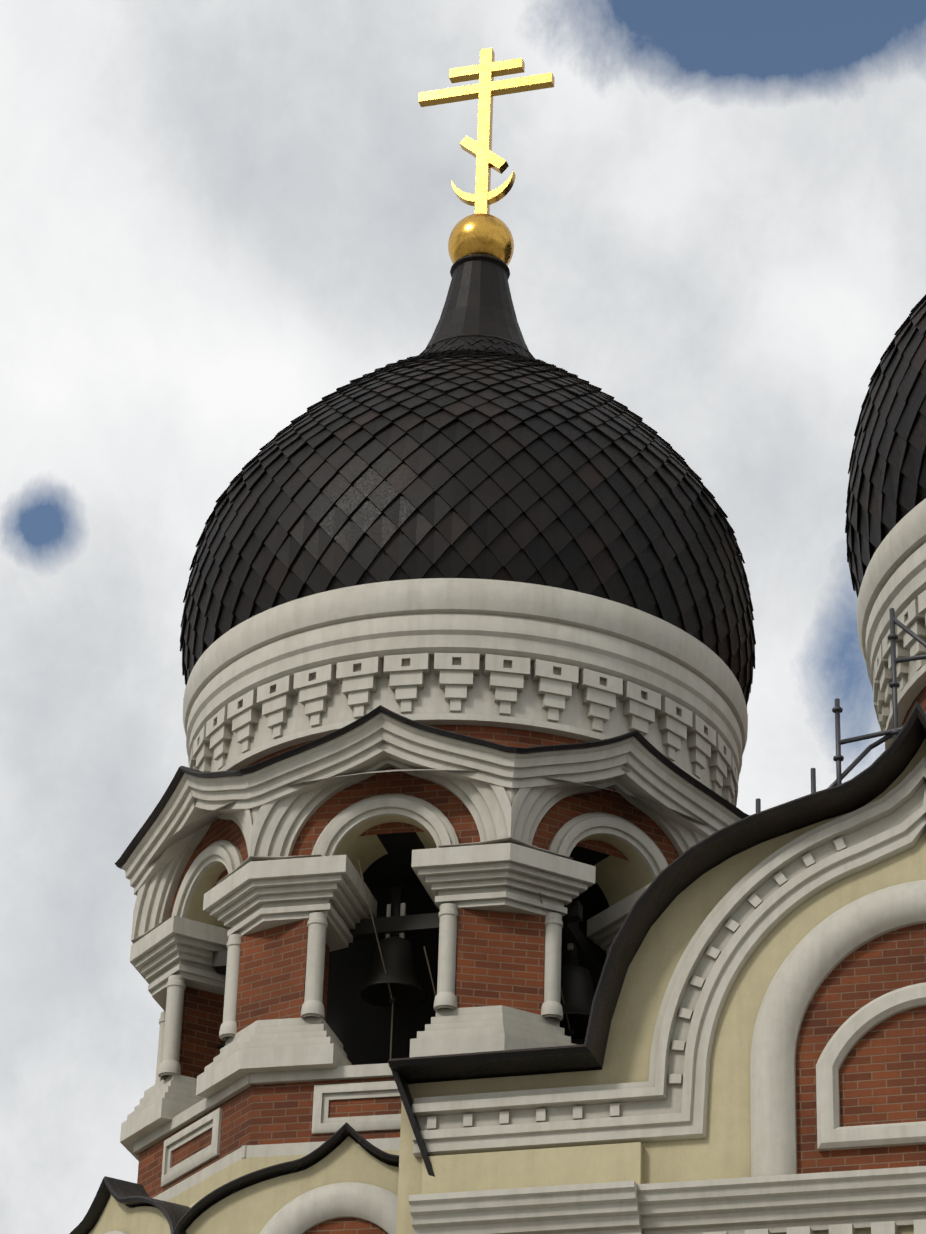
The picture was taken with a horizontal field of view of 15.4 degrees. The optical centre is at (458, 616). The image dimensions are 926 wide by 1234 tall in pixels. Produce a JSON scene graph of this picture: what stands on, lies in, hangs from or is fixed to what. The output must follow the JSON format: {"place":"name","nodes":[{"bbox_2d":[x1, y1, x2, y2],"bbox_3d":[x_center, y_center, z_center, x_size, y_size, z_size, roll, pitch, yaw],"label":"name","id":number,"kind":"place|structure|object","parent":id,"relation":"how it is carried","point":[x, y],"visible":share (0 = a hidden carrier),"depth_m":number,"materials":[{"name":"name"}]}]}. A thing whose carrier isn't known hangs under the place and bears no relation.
{"place":"outdoors","nodes":[
{"label":"outdoors","id":0,"kind":"place"},
{"bbox_2d":[214,725,628,886],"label":"brick wall","id":1,"kind":"structure","parent":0,"point":[513,737],"depth_m":34.31,"materials":[{"name":"red brick"}]},
{"bbox_2d":[148,769,707,866],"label":"tower kokoshnik roof","id":2,"kind":"structure","parent":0,"point":[193,827],"depth_m":34.99,"materials":[{"name":"black metal"}]},
{"bbox_2d":[0,0,925,1233],"label":"sky","id":3,"kind":"structure","parent":0,"point":[218,218],"materials":[{"name":"white"}]},
{"bbox_2d":[358,860,570,1058],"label":"bell ropes","id":4,"kind":"object","parent":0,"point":[426,959],"visible":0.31,"depth_m":33.44,"materials":[{"name":"brown fabric"}]},
{"bbox_3d":[7.744,14.310,38.500,8.780,8.400,25.850,-6,-29,15],"label":"church body","id":5,"kind":"object","parent":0,"visible":0},
{"bbox_2d":[89,816,652,1233],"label":"plaster wall","id":6,"kind":"structure","parent":5,"relation":"on","point":[254,1208],"depth_m":32.28,"materials":[{"name":"beige paint"}]},
{"bbox_2d":[137,766,678,1233],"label":"brick wall","id":7,"kind":"structure","parent":6,"relation":"attached to","point":[499,958],"depth_m":33.35,"materials":[{"name":"red brick"}]},
{"bbox_2d":[212,900,603,992],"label":"bell beams","id":8,"kind":"structure","parent":6,"relation":"attached to","point":[429,923],"depth_m":34.07,"materials":[{"name":"black wood"}]},
{"bbox_2d":[217,887,593,1047],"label":"bells","id":9,"kind":"object","parent":8,"relation":"hanging from","point":[400,977],"visible":0.44,"depth_m":33.83,"materials":[{"name":"brown metal"}]},
{"bbox_2d":[386,903,572,949],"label":"bell yoke straps","id":10,"kind":"object","parent":8,"relation":"attached to","point":[403,913],"visible":0.21,"depth_m":34.13,"materials":[{"name":"grey metal"}]},
{"bbox_2d":[70,705,749,1233],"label":"tower roof edges","id":11,"kind":"object","parent":6,"relation":"attached to","point":[180,1219],"visible":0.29,"depth_m":33.06,"materials":[{"name":"black metal"}]},
{"bbox_2d":[105,578,747,1233],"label":"bell tower stonework","id":12,"kind":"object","parent":6,"relation":"attached to","point":[475,652],"depth_m":34.37,"materials":[{"name":"white stone"}]},
{"bbox_2d":[218,354,746,691],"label":"dome shingles","id":13,"kind":"object","parent":12,"relation":"on","point":[484,360],"depth_m":37.58,"materials":[{"name":"black metal"}]},
{"bbox_2d":[180,348,755,705],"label":"tower dome scales","id":14,"kind":"object","parent":13,"relation":"attached to","point":[465,464],"visible":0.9,"depth_m":35.76,"materials":[{"name":"black metal"}]},
{"bbox_2d":[421,336,533,357],"bbox_3d":[0.212,-2.664,39.470,1.783,0.442,1.789,-6,-29,15],"label":"neck base collar","id":15,"kind":"object","parent":14,"relation":"on","point":[479,343],"visible":0.15,"depth_m":38.91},
{"bbox_2d":[419,254,534,358],"bbox_3d":[0.238,-3.474,39.902,1.440,1.440,1.440,-6,-29,15],"label":"dome spire neck","id":16,"kind":"object","parent":15,"relation":"on","point":[478,302],"visible":0.56,"depth_m":39.54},
{"bbox_2d":[448,213,513,265],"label":"gold ball","id":17,"kind":"object","parent":16,"relation":"on","point":[482,233],"visible":0.75,"depth_m":40.09,"materials":[{"name":"gold metal"}]},
{"bbox_2d":[418,48,554,213],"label":"cross","id":18,"kind":"object","parent":17,"relation":"on","point":[484,91],"visible":0.96,"depth_m":41.28,"materials":[{"name":"gold metal"}]},
{"bbox_2d":[326,832,609,1064],"bbox_3d":[-0.031,4.225,35.806,5.334,3.830,5.334,-6,-29,15],"label":"belfry interior","id":19,"kind":"object","parent":6,"relation":"attached to","point":[359,1026],"visible":0.08,"depth_m":34.75,"materials":[{"name":"black"}]},
{"bbox_2d":[396,738,925,1233],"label":"plaster wall","id":20,"kind":"structure","parent":5,"relation":"attached to","point":[722,1150],"depth_m":30.25,"materials":[{"name":"beige paint"}]},
{"bbox_2d":[388,701,925,1176],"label":"roof edge","id":21,"kind":"object","parent":20,"relation":"attached to","point":[690,865],"visible":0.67,"depth_m":30.50,"materials":[{"name":"black metal"}]},
{"bbox_2d":[409,757,925,1233],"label":"stone molding","id":22,"kind":"structure","parent":20,"relation":"attached to","point":[775,1192],"depth_m":29.89,"materials":[{"name":"white stone"}]},
{"bbox_2d":[756,608,925,812],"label":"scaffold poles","id":23,"kind":"object","parent":20,"relation":"on","point":[837,709],"visible":0.44,"depth_m":31.64,"materials":[{"name":"grey metal"}]},
{"bbox_2d":[796,923,925,1173],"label":"brick wall","id":24,"kind":"structure","parent":20,"relation":"attached to","point":[882,1075],"depth_m":29.61,"materials":[{"name":"red brick"}]},
{"bbox_2d":[902,686,925,724],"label":"brick wall","id":25,"kind":"structure","parent":5,"relation":"on","point":[920,699],"depth_m":42.49,"materials":[{"name":"red brick"}]},
{"bbox_2d":[854,324,925,584],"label":"dome","id":26,"kind":"object","parent":25,"relation":"on","point":[921,491],"visible":0.04,"depth_m":43.56,"materials":[{"name":"metal"}]},
{"bbox_2d":[845,294,925,597],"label":"dome scales","id":27,"kind":"object","parent":26,"relation":"on","point":[893,406],"visible":0.62,"depth_m":43.66,"materials":[{"name":"metal"}]},
{"bbox_2d":[857,499,925,749],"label":"stone drum","id":28,"kind":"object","parent":25,"relation":"attached to","point":[894,577],"depth_m":42.88,"materials":[{"name":"white stone"}]}
]}

